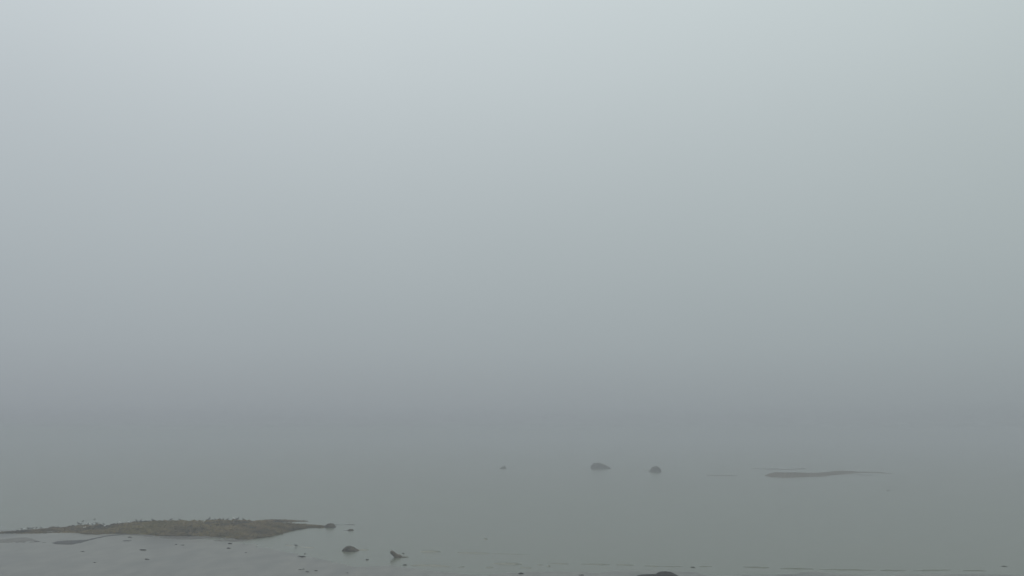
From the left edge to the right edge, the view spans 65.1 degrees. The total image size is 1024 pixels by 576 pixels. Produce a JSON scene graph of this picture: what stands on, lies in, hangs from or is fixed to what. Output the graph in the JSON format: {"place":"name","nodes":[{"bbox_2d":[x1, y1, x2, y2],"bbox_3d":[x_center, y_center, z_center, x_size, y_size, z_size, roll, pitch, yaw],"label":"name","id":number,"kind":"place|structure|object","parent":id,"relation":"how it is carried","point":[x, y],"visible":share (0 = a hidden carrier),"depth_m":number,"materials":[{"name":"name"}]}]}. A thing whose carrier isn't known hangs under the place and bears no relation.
{"place":"outdoors","nodes":[
{"label":"outdoors","id":0,"kind":"place"},
{"bbox_2d":[0,537,36,542],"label":"mudbank","id":1,"kind":"structure","parent":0,"point":[18,540],"depth_m":104.32,"materials":[{"name":"grey soil"}]},
{"bbox_2d":[53,534,124,544],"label":"mudbank","id":2,"kind":"structure","parent":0,"point":[68,542],"depth_m":102.97,"materials":[{"name":"grey soil"}]},
{"bbox_2d":[2,520,318,539],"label":"spit","id":3,"kind":"structure","parent":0,"point":[200,530],"depth_m":112.54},
{"bbox_2d":[0,519,323,538],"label":"seaweed","id":4,"kind":"object","parent":3,"relation":"on","point":[113,527],"visible":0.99,"depth_m":113.37,"materials":[{"name":"brown plant"}]},
{"bbox_2d":[125,534,252,541],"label":"gravel skirt","id":5,"kind":"object","parent":3,"relation":"attached to","point":[191,537],"visible":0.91,"depth_m":107.40,"materials":[{"name":"grey gravel"}]},
{"bbox_2d":[0,434,1023,575],"bbox_3d":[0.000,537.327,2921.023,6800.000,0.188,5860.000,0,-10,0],"label":"water","id":6,"kind":"structure","parent":0,"point":[465,504],"depth_m":176.27,"materials":[{"name":"grey liquid"}]},
{"bbox_2d":[324,523,335,527],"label":"boulder","id":7,"kind":"object","parent":6,"relation":"in","point":[330,525],"visible":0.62,"depth_m":119.17,"materials":[{"name":"grey stone"}]},
{"bbox_2d":[342,546,359,551],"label":"boulder","id":8,"kind":"object","parent":6,"relation":"in","point":[349,549],"visible":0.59,"depth_m":95.39,"materials":[{"name":"grey stone"}]},
{"bbox_2d":[390,550,401,557],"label":"driftwood stump","id":9,"kind":"object","parent":6,"relation":"in","point":[394,554],"visible":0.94,"depth_m":90.67,"materials":[{"name":"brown wood"}]},
{"bbox_2d":[591,463,610,468],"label":"boulder","id":10,"kind":"object","parent":6,"relation":"in","point":[598,466],"visible":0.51,"depth_m":307.76,"materials":[{"name":"grey stone"}]},
{"bbox_2d":[648,466,661,471],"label":"boulder","id":11,"kind":"object","parent":6,"relation":"in","point":[655,469],"visible":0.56,"depth_m":284.43,"materials":[{"name":"grey stone"}]},
{"bbox_2d":[0,530,1023,575],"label":"sand flat","id":12,"kind":"structure","parent":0,"point":[117,555],"depth_m":87.20,"materials":[{"name":"grey sand"}]},
{"bbox_2d":[653,571,677,575],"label":"boulder","id":13,"kind":"object","parent":12,"relation":"on","point":[663,573],"visible":1,"depth_m":78.51,"materials":[{"name":"grey stone"}]},
{"bbox_2d":[0,0,1023,433],"label":"sky","id":14,"kind":"structure","parent":0,"point":[217,216],"materials":[{"name":"grey"}]},
{"bbox_2d":[765,471,892,477],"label":"sandbar","id":15,"kind":"structure","parent":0,"point":[787,474],"depth_m":258.63,"materials":[{"name":"grey sand"}]}
]}

